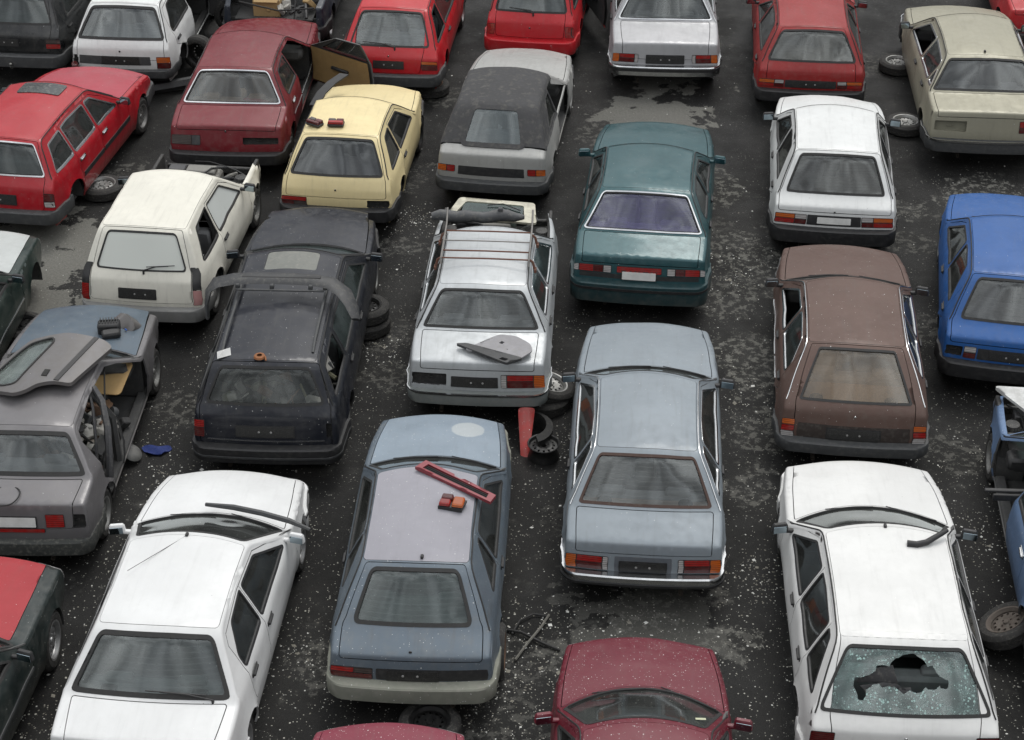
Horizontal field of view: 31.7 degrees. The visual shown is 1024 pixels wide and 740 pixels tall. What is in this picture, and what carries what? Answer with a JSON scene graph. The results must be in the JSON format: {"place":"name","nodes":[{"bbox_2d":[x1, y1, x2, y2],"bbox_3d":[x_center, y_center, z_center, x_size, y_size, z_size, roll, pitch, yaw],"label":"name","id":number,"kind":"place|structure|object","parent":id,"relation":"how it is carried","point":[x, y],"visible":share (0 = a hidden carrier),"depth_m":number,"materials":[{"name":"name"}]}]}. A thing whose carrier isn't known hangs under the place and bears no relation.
{"place":"outdoors","nodes":[
{"label":"outdoors","id":0,"kind":"place"},
{"bbox_2d":[0,0,1023,739],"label":"ground","id":1,"kind":"structure","parent":0,"point":[726,110],"depth_m":21.54,"materials":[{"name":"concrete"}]},
{"bbox_2d":[0,231,42,360],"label":"green sedan","id":2,"kind":"object","parent":1,"relation":"on","point":[20,261],"visible":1,"depth_m":22.74,"materials":[{"name":"paint"}]},
{"bbox_2d":[10,312,37,343],"bbox_3d":[-6.220,-0.532,22.921,0.600,0.177,0.600,0,34,0],"label":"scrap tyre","id":3,"kind":"object","parent":1,"relation":"on","point":[28,317],"visible":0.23,"depth_m":22.95,"materials":[{"name":"rubber"}]},
{"bbox_2d":[0,556,64,739],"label":"dark green wreck","id":4,"kind":"object","parent":1,"relation":"on","point":[32,594],"visible":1,"depth_m":17.35,"materials":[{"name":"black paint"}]},
{"bbox_2d":[0,644,34,739],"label":"door","id":5,"kind":"structure","parent":4,"relation":"in","point":[19,664],"depth_m":16.65,"materials":[{"name":"green paint"}]},
{"bbox_2d":[0,0,89,68],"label":"black hatchback","id":6,"kind":"object","parent":1,"relation":"on","point":[37,34],"visible":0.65,"depth_m":28.81,"materials":[{"name":"paint"}]},
{"bbox_2d":[0,66,154,225],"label":"car","id":7,"kind":"object","parent":1,"relation":"on","point":[65,133],"visible":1,"depth_m":25.30,"materials":[{"name":"paint"}]},
{"bbox_2d":[49,133,71,169],"bbox_3d":[-6.262,-3.009,24.803,0.181,0.347,0.593,6,34,8],"label":"quarter window","id":8,"kind":"structure","parent":7,"relation":"in","point":[59,149],"depth_m":24.85,"materials":[{"name":"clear glass"}]},
{"bbox_2d":[57,102,104,188],"bbox_3d":[-6.108,-3.174,25.579,0.313,1.028,0.842,6,34,8],"label":"door","id":9,"kind":"structure","parent":7,"relation":"in","point":[77,127],"depth_m":25.51,"materials":[{"name":"red paint"}]},
{"bbox_2d":[81,95,130,164],"bbox_3d":[-5.865,-3.682,26.354,0.441,1.003,1.052,6,34,8],"label":"door","id":10,"kind":"structure","parent":7,"relation":"in","point":[108,115],"depth_m":26.26,"materials":[{"name":"red paint"}]},
{"bbox_2d":[0,305,160,559],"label":"grey sedan","id":11,"kind":"object","parent":1,"relation":"on","point":[61,505],"visible":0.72,"depth_m":19.23,"materials":[{"name":"paint"}]},
{"bbox_2d":[0,487,20,506],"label":"cable loop","id":12,"kind":"object","parent":11,"relation":"on","point":[13,501],"visible":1,"depth_m":18.63,"materials":[{"name":"rubber"}]},
{"bbox_2d":[0,333,111,395],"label":"spare door","id":13,"kind":"structure","parent":11,"relation":"on","point":[67,359],"depth_m":19.80,"materials":[{"name":"grey paint"}]},
{"bbox_2d":[35,395,130,467],"bbox_3d":[-4.949,0.850,20.190,1.096,0.529,1.862,1,34,2],"label":"junk pile","id":14,"kind":"object","parent":11,"relation":"in","point":[65,446],"visible":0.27,"depth_m":20.07,"materials":[{"name":"metal"}]},
{"bbox_2d":[82,424,97,441],"bbox_3d":[-4.749,0.712,20.239,0.306,0.189,0.257,1,34,2],"label":"cloth bundle","id":15,"kind":"object","parent":14,"relation":"on","point":[88,432],"visible":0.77,"depth_m":20.17,"materials":[{"name":"fabric"}]},
{"bbox_2d":[93,399,112,408],"bbox_3d":[-4.690,0.435,20.580,0.252,0.162,0.237,1,34,2],"label":"cloth bundle","id":16,"kind":"object","parent":14,"relation":"on","point":[109,403],"visible":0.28,"depth_m":20.57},
{"bbox_2d":[96,417,118,427],"bbox_3d":[-4.641,0.604,20.467,0.376,0.215,0.289,1,34,2],"label":"cloth bundle","id":17,"kind":"object","parent":14,"relation":"on","point":[98,422],"visible":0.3,"depth_m":20.35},
{"bbox_2d":[95,362,132,394],"bbox_3d":[-4.775,0.082,20.734,0.755,0.082,0.572,3,46,4],"label":"cardboard sheet","id":18,"kind":"object","parent":14,"relation":"on","point":[114,384],"visible":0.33,"depth_m":20.63,"materials":[{"name":"cardboard"}]},
{"bbox_2d":[97,317,120,339],"bbox_3d":[-4.765,-0.486,21.320,0.276,0.162,0.290,-3,34,-5],"label":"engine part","id":19,"kind":"object","parent":11,"relation":"on","point":[108,328],"visible":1,"depth_m":21.28,"materials":[{"name":"black plastic"}]},
{"bbox_2d":[115,313,141,330],"bbox_3d":[-4.628,-0.611,21.573,0.400,0.160,0.300,23,40,30],"label":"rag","id":20,"kind":"object","parent":11,"relation":"on","point":[128,322],"visible":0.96,"depth_m":21.50,"materials":[{"name":"grey fabric"}]},
{"bbox_2d":[82,174,123,201],"bbox_3d":[-5.920,-2.629,26.030,0.620,0.177,0.620,0,34,0],"label":"scrap tyre","id":21,"kind":"object","parent":1,"relation":"on","point":[104,188],"visible":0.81,"depth_m":25.86,"materials":[{"name":"rubber"}]},
{"bbox_2d":[127,444,141,460],"bbox_3d":[-4.353,0.942,20.680,0.240,0.045,0.240,39,39,-5],"label":"hub cap","id":22,"kind":"object","parent":1,"relation":"on","point":[134,453],"visible":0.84,"depth_m":20.66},
{"bbox_2d":[142,445,171,454],"bbox_3d":[-4.120,0.921,20.862,0.355,0.068,0.160,0,34,0],"label":"blue rag","id":23,"kind":"object","parent":1,"relation":"on","point":[154,450],"visible":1,"depth_m":20.86,"materials":[{"name":"fabric"}]},
{"bbox_2d":[73,0,252,80],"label":"white liftback","id":24,"kind":"object","parent":1,"relation":"on","point":[149,38],"visible":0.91,"depth_m":28.54,"materials":[{"name":"paint"}]},
{"bbox_2d":[71,61,78,66],"bbox_3d":[-6.919,-4.807,28.524,0.110,0.158,0.138,-10,35,-14],"label":"tail fragment","id":25,"kind":"object","parent":24,"relation":"attached to","point":[74,63],"visible":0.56,"depth_m":28.47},
{"bbox_2d":[82,8,99,35],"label":"door","id":26,"kind":"structure","parent":24,"relation":"in","point":[94,18],"depth_m":29.32,"materials":[{"name":"white paint"}]},
{"bbox_2d":[162,0,194,44],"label":"door","id":27,"kind":"structure","parent":24,"relation":"in","point":[178,15],"depth_m":29.06,"materials":[{"name":"white paint"}]},
{"bbox_2d":[208,0,252,16],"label":"door","id":28,"kind":"structure","parent":24,"relation":"in","point":[212,3],"depth_m":30.56,"materials":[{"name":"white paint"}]},
{"bbox_2d":[82,154,260,322],"bbox_3d":[-4.460,-1.986,23.965,1.914,1.421,3.717,4,34,5],"label":"cream hatchback","id":29,"kind":"object","parent":1,"relation":"on","point":[165,239],"visible":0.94,"depth_m":22.67,"materials":[{"name":"white paint"}]},
{"bbox_2d":[154,76,190,93],"bbox_3d":[-5.390,-4.571,28.889,1.088,0.200,0.262,-12,36,-17],"label":"bumper piece","id":30,"kind":"object","parent":1,"relation":"on","point":[169,85],"visible":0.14,"depth_m":28.77,"materials":[{"name":"grey plastic"}]},
{"bbox_2d":[50,470,308,739],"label":"white sedan","id":31,"kind":"object","parent":1,"relation":"on","point":[181,638],"visible":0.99,"depth_m":16.96,"materials":[{"name":"paint"}]},
{"bbox_2d":[205,503,310,530],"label":"cowl trim","id":32,"kind":"structure","parent":31,"relation":"on","point":[260,513],"depth_m":18.33,"materials":[{"name":"grey plastic"}]},
{"bbox_2d":[184,34,208,68],"bbox_3d":[-5.100,-5.181,29.436,0.600,0.600,0.177,11,36,16],"label":"scrap tyre","id":33,"kind":"object","parent":1,"relation":"on","point":[192,58],"visible":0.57,"depth_m":29.43,"materials":[{"name":"rubber"}]},
{"bbox_2d":[214,1,224,26],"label":"scrap tyre","id":34,"kind":"object","parent":1,"relation":"on","point":[218,10],"visible":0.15,"depth_m":30.61,"materials":[{"name":"rubber"}]},
{"bbox_2d":[169,18,373,165],"bbox_3d":[-3.530,-4.543,27.776,2.782,1.399,4.612,2,34,2],"label":"burgundy sedan","id":35,"kind":"object","parent":1,"relation":"on","point":[280,65],"visible":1,"depth_m":26.67,"materials":[{"name":"paint"}]},
{"bbox_2d":[243,95,268,101],"bbox_3d":[-3.758,-3.972,26.526,0.388,0.020,0.133,15,37,21],"label":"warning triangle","id":36,"kind":"object","parent":35,"relation":"on","point":[246,98],"visible":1,"depth_m":26.52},
{"bbox_2d":[222,0,340,40],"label":"navy sedan","id":37,"kind":"object","parent":1,"relation":"on","point":[321,15],"visible":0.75,"depth_m":29.89,"materials":[{"name":"paint"}]},
{"bbox_2d":[252,0,281,16],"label":"cardboard box","id":38,"kind":"object","parent":37,"relation":"in","point":[260,11],"visible":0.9,"depth_m":29.80,"materials":[{"name":"cardboard"}]},
{"bbox_2d":[266,0,316,18],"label":"boot junk","id":39,"kind":"object","parent":37,"relation":"in","point":[285,4],"visible":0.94,"depth_m":29.84,"materials":[{"name":"white plastic"}]},
{"bbox_2d":[192,207,383,466],"bbox_3d":[-2.650,-0.739,22.076,1.993,1.466,5.231,1,34,2],"label":"dark estate","id":40,"kind":"object","parent":1,"relation":"on","point":[280,330],"visible":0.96,"depth_m":20.61,"materials":[{"name":"blue paint"}]},
{"bbox_2d":[208,289,234,381],"bbox_3d":[-3.395,-0.356,21.381,0.277,1.049,0.937,1,34,2],"label":"door","id":41,"kind":"structure","parent":40,"relation":"in","point":[222,374],"depth_m":21.44,"materials":[{"name":"blue paint"}]},
{"bbox_2d":[217,348,230,358],"bbox_3d":[-3.209,-0.192,20.041,0.180,0.050,0.110,-13,36,-19],"label":"paper scrap","id":42,"kind":"object","parent":40,"relation":"on","point":[224,353],"visible":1,"depth_m":20.02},
{"bbox_2d":[222,249,244,316],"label":"door","id":43,"kind":"structure","parent":40,"relation":"in","point":[230,254],"depth_m":22.68,"materials":[{"name":"blue paint"}]},
{"bbox_2d":[254,352,266,360],"bbox_3d":[-2.784,-0.152,19.944,0.159,0.039,0.145,1,34,2],"label":"lamp socket","id":44,"kind":"object","parent":40,"relation":"on","point":[260,356],"visible":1,"depth_m":19.91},
{"bbox_2d":[215,356,337,403],"bbox_3d":[-2.673,0.173,20.633,1.478,0.480,1.327,1,34,2],"label":"junk heap","id":45,"kind":"object","parent":40,"relation":"in","point":[233,389],"visible":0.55,"depth_m":20.50,"materials":[{"name":"metal"}]},
{"bbox_2d":[204,272,359,320],"bbox_3d":[-2.653,-0.822,20.933,1.858,0.446,0.531,4,34,5],"label":"car bumper","id":46,"kind":"object","parent":40,"relation":"on","point":[342,292],"visible":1,"depth_m":20.89,"materials":[{"name":"plastic"}]},
{"bbox_2d":[329,295,361,398],"bbox_3d":[-1.968,-0.324,21.334,0.279,1.049,0.937,1,34,2],"label":"door","id":47,"kind":"structure","parent":40,"relation":"in","point":[346,330],"depth_m":21.18,"materials":[{"name":"black paint"}]},
{"bbox_2d":[340,252,383,351],"bbox_3d":[-1.844,-1.003,22.357,0.413,1.031,1.512,1,34,2],"label":"door","id":48,"kind":"structure","parent":40,"relation":"in","point":[358,274],"depth_m":22.24,"materials":[{"name":"blue paint"}]},
{"bbox_2d":[279,84,423,222],"bbox_3d":[-2.233,-3.375,26.060,1.692,1.380,3.742,3,34,5],"label":"yellow hatchback","id":49,"kind":"object","parent":1,"relation":"on","point":[361,159],"visible":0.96,"depth_m":24.72,"materials":[{"name":"beige paint"}]},
{"bbox_2d":[306,116,323,127],"bbox_3d":[-2.723,-3.419,24.866,0.231,0.085,0.136,21,39,28],"label":"loose taillight","id":50,"kind":"object","parent":49,"relation":"on","point":[314,122],"visible":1,"depth_m":24.82,"materials":[{"name":"red plastic"}]},
{"bbox_2d":[310,73,348,105],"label":"plastic trim","id":51,"kind":"structure","parent":49,"relation":"on","point":[325,89],"depth_m":26.67,"materials":[{"name":"plastic"}]},
{"bbox_2d":[327,118,344,126],"bbox_3d":[-2.424,-3.404,24.800,0.231,0.085,0.136,2,34,3],"label":"loose taillight","id":52,"kind":"object","parent":49,"relation":"on","point":[335,122],"visible":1,"depth_m":24.75,"materials":[{"name":"red plastic"}]},
{"bbox_2d":[364,315,390,339],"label":"scrap tyre","id":53,"kind":"object","parent":1,"relation":"on","point":[377,331],"visible":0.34,"depth_m":22.80,"materials":[{"name":"rubber"}]},
{"bbox_2d":[366,294,389,326],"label":"scrap tyre","id":54,"kind":"object","parent":53,"relation":"on","point":[379,312],"visible":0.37,"depth_m":22.81,"materials":[{"name":"rubber"}]},
{"bbox_2d":[313,722,464,739],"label":"car","id":55,"kind":"object","parent":1,"relation":"on","point":[385,731],"visible":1,"depth_m":16.10,"materials":[{"name":"red paint"}]},
{"bbox_2d":[344,0,465,90],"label":"red hatchback","id":56,"kind":"object","parent":1,"relation":"on","point":[405,43],"visible":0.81,"depth_m":28.36,"materials":[{"name":"paint"}]},
{"bbox_2d":[326,414,511,707],"bbox_3d":[-0.851,1.642,18.633,1.701,1.368,4.382,2,34,2],"label":"blue grey hatchback","id":57,"kind":"object","parent":1,"relation":"on","point":[417,618],"visible":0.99,"depth_m":17.26,"materials":[{"name":"paint"}]},
{"bbox_2d":[438,493,466,512],"bbox_3d":[-0.585,1.312,17.866,0.270,0.088,0.180,6,34,9],"label":"loose taillight","id":58,"kind":"object","parent":57,"relation":"on","point":[449,502],"visible":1,"depth_m":17.81,"materials":[{"name":"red plastic"}]},
{"bbox_2d":[415,460,495,503],"bbox_3d":[-0.560,1.130,18.185,0.940,0.035,0.155,24,41,28],"label":"grille frame","id":59,"kind":"object","parent":57,"relation":"on","point":[428,468],"visible":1,"depth_m":18.18,"materials":[{"name":"red paint"}]},
{"bbox_2d":[398,704,461,733],"bbox_3d":[-0.780,3.383,17.118,0.600,0.177,0.600,0,34,0],"label":"scrap tyre","id":60,"kind":"object","parent":1,"relation":"on","point":[436,715],"visible":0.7,"depth_m":17.13,"materials":[{"name":"rubber"}]},
{"bbox_2d":[412,78,449,98],"bbox_3d":[-1.300,-4.530,28.849,0.600,0.177,0.600,0,34,0],"label":"scrap tyre","id":61,"kind":"object","parent":1,"relation":"on","point":[442,89],"visible":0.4,"depth_m":28.63,"materials":[{"name":"rubber"}]},
{"bbox_2d":[407,207,558,411],"bbox_3d":[-0.294,-1.100,22.464,1.732,1.630,4.132,2,34,3],"label":"silver sedan","id":62,"kind":"object","parent":1,"relation":"on","point":[481,282],"visible":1,"depth_m":21.45,"materials":[{"name":"paint"}]},
{"bbox_2d":[431,207,524,222],"bbox_3d":[-0.447,-2.027,23.542,1.225,0.218,0.194,0,34,0],"label":"bumper moulding","id":63,"kind":"object","parent":62,"relation":"on","point":[492,216],"visible":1,"depth_m":23.49,"materials":[{"name":"plastic"}]},
{"bbox_2d":[450,197,535,224],"bbox_3d":[-0.246,-2.131,23.973,1.201,0.057,0.536,4,37,6],"label":"loose tailgate","id":64,"kind":"object","parent":62,"relation":"on","point":[481,205],"visible":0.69,"depth_m":24.04,"materials":[{"name":"metal"}]},
{"bbox_2d":[462,202,523,213],"bbox_3d":[-0.255,-2.131,23.994,0.820,0.008,0.300,4,37,6],"label":"window","id":65,"kind":"structure","parent":64,"relation":"in","point":[480,207],"depth_m":24.04,"materials":[{"name":"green glass"}]},
{"bbox_2d":[457,334,531,364],"bbox_3d":[-0.207,-0.251,20.948,0.883,0.036,0.576,3,36,4],"label":"door lining","id":66,"kind":"object","parent":62,"relation":"on","point":[511,349],"depth_m":20.93,"materials":[{"name":"plastic"}]},
{"bbox_2d":[435,48,573,195],"bbox_3d":[-0.012,-3.979,26.937,1.692,1.402,4.312,5,34,7],"label":"silver convertible","id":67,"kind":"object","parent":1,"relation":"on","point":[512,109],"visible":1,"depth_m":25.52,"materials":[{"name":"paint"}]},
{"bbox_2d":[4,52,1017,739],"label":"plastic litter","id":68,"kind":"object","parent":1,"relation":"on","point":[542,494],"visible":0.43,"depth_m":18.99,"materials":[{"name":"plastic"}]},
{"bbox_2d":[518,407,534,456],"bbox_3d":[0.169,0.736,20.918,0.195,0.060,0.614,0,72,0],"label":"sheet metal","id":69,"kind":"object","parent":1,"relation":"on","point":[526,416],"visible":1,"depth_m":20.92,"materials":[{"name":"red paint"}]},
{"bbox_2d":[511,613,546,634],"bbox_3d":[0.149,2.575,18.429,0.464,0.031,0.125,-23,40,-30],"label":"black cable","id":70,"kind":"object","parent":1,"relation":"on","point":[526,617],"visible":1,"depth_m":18.47,"materials":[{"name":"rubber"}]},
{"bbox_2d":[514,614,549,660],"bbox_3d":[0.215,2.694,18.234,0.050,0.054,0.760,16,37,23],"label":"grey strip","id":71,"kind":"object","parent":1,"relation":"on","point":[531,638],"visible":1,"depth_m":18.18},
{"bbox_2d":[507,628,559,651],"bbox_3d":[0.219,2.716,18.211,0.613,0.048,0.054,18,38,24],"label":"black hose","id":72,"kind":"object","parent":1,"relation":"on","point":[535,639],"visible":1,"depth_m":18.19,"materials":[{"name":"rubber"}]},
{"bbox_2d":[527,434,559,465],"bbox_3d":[0.365,0.917,20.762,0.380,0.190,0.380,0,34,0],"label":"bare rim","id":73,"kind":"object","parent":1,"relation":"on","point":[545,458],"visible":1,"depth_m":20.68,"materials":[{"name":"metal"}]},
{"bbox_2d":[534,411,552,451],"bbox_3d":[0.366,0.728,20.979,0.225,0.260,0.607,0,34,0],"label":"black moulding","id":74,"kind":"object","parent":1,"relation":"on","point":[543,422],"visible":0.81,"depth_m":20.93,"materials":[{"name":"plastic"}]},
{"bbox_2d":[521,390,569,417],"bbox_3d":[0.400,0.358,21.652,0.600,0.177,0.600,0,34,0],"label":"scrap tyre","id":75,"kind":"object","parent":1,"relation":"on","point":[554,410],"visible":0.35,"depth_m":21.42,"materials":[{"name":"rubber"}]},
{"bbox_2d":[544,369,574,403],"bbox_3d":[0.450,0.203,21.668,0.620,0.177,0.620,15,33,-10],"label":"scrap tyre","id":76,"kind":"object","parent":75,"relation":"on","point":[564,391],"visible":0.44,"depth_m":21.58,"materials":[{"name":"rubber"}]},
{"bbox_2d":[484,0,608,55],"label":"red compact","id":77,"kind":"object","parent":1,"relation":"on","point":[553,25],"visible":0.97,"depth_m":29.29,"materials":[{"name":"paint"}]},
{"bbox_2d":[585,0,608,27],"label":"door","id":78,"kind":"structure","parent":77,"relation":"in","point":[600,8],"depth_m":30.39,"materials":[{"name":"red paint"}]},
{"bbox_2d":[534,637,752,739],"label":"wine sedan","id":79,"kind":"object","parent":1,"relation":"on","point":[591,669],"visible":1,"depth_m":16.41,"materials":[{"name":"red paint"}]},
{"bbox_2d":[559,323,734,595],"bbox_3d":[1.497,0.650,20.083,1.965,1.391,4.661,2,34,4],"label":"steel blue sedan","id":80,"kind":"object","parent":1,"relation":"on","point":[643,506],"visible":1,"depth_m":18.91,"materials":[{"name":"paint"}]},
{"bbox_2d":[569,122,725,306],"bbox_3d":[1.874,-2.443,24.661,2.047,1.401,4.632,4,34,6],"label":"teal sedan","id":81,"kind":"object","parent":1,"relation":"on","point":[643,237],"visible":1,"depth_m":23.37,"materials":[{"name":"paint"}]},
{"bbox_2d":[607,0,721,81],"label":"silver saloon","id":82,"kind":"object","parent":1,"relation":"on","point":[666,38],"visible":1,"depth_m":28.58,"materials":[{"name":"paint"}]},
{"bbox_2d":[610,0,622,30],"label":"door","id":83,"kind":"structure","parent":82,"relation":"in","point":[615,3],"depth_m":29.44,"materials":[{"name":"silver paint"}]},
{"bbox_2d":[707,0,718,22],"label":"door","id":84,"kind":"structure","parent":82,"relation":"in","point":[711,2],"depth_m":29.30,"materials":[{"name":"silver paint"}]},
{"bbox_2d":[746,0,867,101],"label":"red liftback","id":85,"kind":"object","parent":1,"relation":"on","point":[807,47],"visible":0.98,"depth_m":27.93,"materials":[{"name":"paint"}]},
{"bbox_2d":[746,0,773,40],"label":"door","id":86,"kind":"structure","parent":85,"relation":"in","point":[761,8],"depth_m":29.29,"materials":[{"name":"red paint"}]},
{"bbox_2d":[753,3,775,62],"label":"door","id":87,"kind":"structure","parent":85,"relation":"in","point":[766,27],"depth_m":28.46,"materials":[{"name":"red paint"}]},
{"bbox_2d":[846,6,864,63],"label":"door","id":88,"kind":"structure","parent":85,"relation":"in","point":[854,30],"depth_m":28.34,"materials":[{"name":"red paint"}]},
{"bbox_2d":[846,0,867,33],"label":"door","id":89,"kind":"structure","parent":85,"relation":"in","point":[861,4],"depth_m":29.24,"materials":[{"name":"red paint"}]},
{"bbox_2d":[762,95,900,246],"bbox_3d":[4.537,-3.107,25.627,1.981,1.420,3.992,4,34,6],"label":"white hatchback","id":90,"kind":"object","parent":1,"relation":"on","point":[831,175],"visible":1,"depth_m":24.22,"materials":[{"name":"paint"}]},
{"bbox_2d":[765,245,929,459],"bbox_3d":[4.044,-0.494,21.788,1.994,1.381,4.302,4,34,5],"label":"brown hatchback","id":91,"kind":"object","parent":1,"relation":"on","point":[850,379],"visible":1,"depth_m":20.59,"materials":[{"name":"paint"}]},
{"bbox_2d":[771,461,999,739],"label":"white estate","id":92,"kind":"object","parent":1,"relation":"on","point":[885,639],"visible":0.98,"depth_m":16.84,"materials":[{"name":"paint"}]},
{"bbox_2d":[771,520,824,635],"bbox_3d":[2.818,1.950,17.976,0.440,1.035,1.272,2,34,3],"label":"door","id":93,"kind":"structure","parent":92,"relation":"in","point":[801,552],"depth_m":17.76,"materials":[{"name":"white paint"}]},
{"bbox_2d":[790,568,830,676],"bbox_3d":[2.836,2.520,17.120,0.304,1.047,0.762,2,34,3],"label":"door","id":94,"kind":"structure","parent":92,"relation":"in","point":[811,617],"depth_m":17.01,"materials":[{"name":"white paint"}]},
{"bbox_2d":[810,632,828,684],"bbox_3d":[2.820,2.643,16.409,0.171,0.352,0.486,2,34,3],"label":"quarter window","id":95,"kind":"structure","parent":92,"relation":"in","point":[816,656],"depth_m":16.50,"materials":[{"name":"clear glass"}]},
{"bbox_2d":[907,529,948,547],"bbox_3d":[4.003,1.625,17.302,0.491,0.068,0.118,-14,36,-20],"label":"rubber hose","id":96,"kind":"object","parent":92,"relation":"on","point":[925,542],"visible":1,"depth_m":17.24,"materials":[{"name":"black rubber"}]},
{"bbox_2d":[950,526,977,612],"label":"door","id":97,"kind":"structure","parent":92,"relation":"in","point":[967,534],"depth_m":17.76,"materials":[{"name":"white paint"}]},
{"bbox_2d":[957,574,988,689],"bbox_3d":[4.315,2.566,17.052,0.307,1.047,0.762,2,34,3],"label":"door","id":98,"kind":"structure","parent":92,"relation":"in","point":[970,614],"depth_m":16.99,"materials":[{"name":"white paint"}]},
{"bbox_2d":[878,53,907,76],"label":"scrap tyre","id":99,"kind":"object","parent":1,"relation":"on","point":[892,64],"visible":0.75,"depth_m":29.42,"materials":[{"name":"rubber"}]},
{"bbox_2d":[886,112,919,136],"bbox_3d":[6.050,-3.775,27.730,0.600,0.177,0.600,0,34,0],"label":"scrap tyre","id":100,"kind":"object","parent":1,"relation":"on","point":[909,126],"visible":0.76,"depth_m":27.59,"materials":[{"name":"rubber"}]},
{"bbox_2d":[898,5,1023,157],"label":"beige sedan","id":101,"kind":"object","parent":1,"relation":"on","point":[964,65],"visible":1,"depth_m":26.94,"materials":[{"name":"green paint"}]},
{"bbox_2d":[934,193,1023,384],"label":"blue hatchback","id":102,"kind":"object","parent":1,"relation":"on","point":[980,261],"visible":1,"depth_m":21.64,"materials":[{"name":"paint"}]},
{"bbox_2d":[978,601,1023,650],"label":"scrap tyre","id":103,"kind":"object","parent":1,"relation":"on","point":[994,623],"visible":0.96,"depth_m":18.01,"materials":[{"name":"rubber"}]},
{"bbox_2d":[985,395,1023,655],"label":"blue wreck","id":104,"kind":"object","parent":1,"relation":"on","point":[1004,459],"visible":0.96,"depth_m":19.71,"materials":[{"name":"paint"}]},
{"bbox_2d":[984,488,1023,500],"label":"sill trim","id":105,"kind":"structure","parent":104,"relation":"attached to","point":[1004,497],"depth_m":18.74,"materials":[{"name":"black plastic"}]},
{"bbox_2d":[996,386,1023,411],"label":"loose bonnet","id":106,"kind":"object","parent":104,"relation":"on","point":[1014,395],"visible":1,"depth_m":20.33,"materials":[{"name":"white paint"}]},
{"bbox_2d":[1006,492,1023,596],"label":"door","id":107,"kind":"structure","parent":104,"relation":"in","point":[1015,523],"depth_m":18.49,"materials":[{"name":"blue paint"}]},
{"bbox_2d":[989,0,1023,43],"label":"red sedan","id":108,"kind":"object","parent":1,"relation":"on","point":[1013,10],"visible":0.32,"depth_m":29.61,"materials":[{"name":"paint"}]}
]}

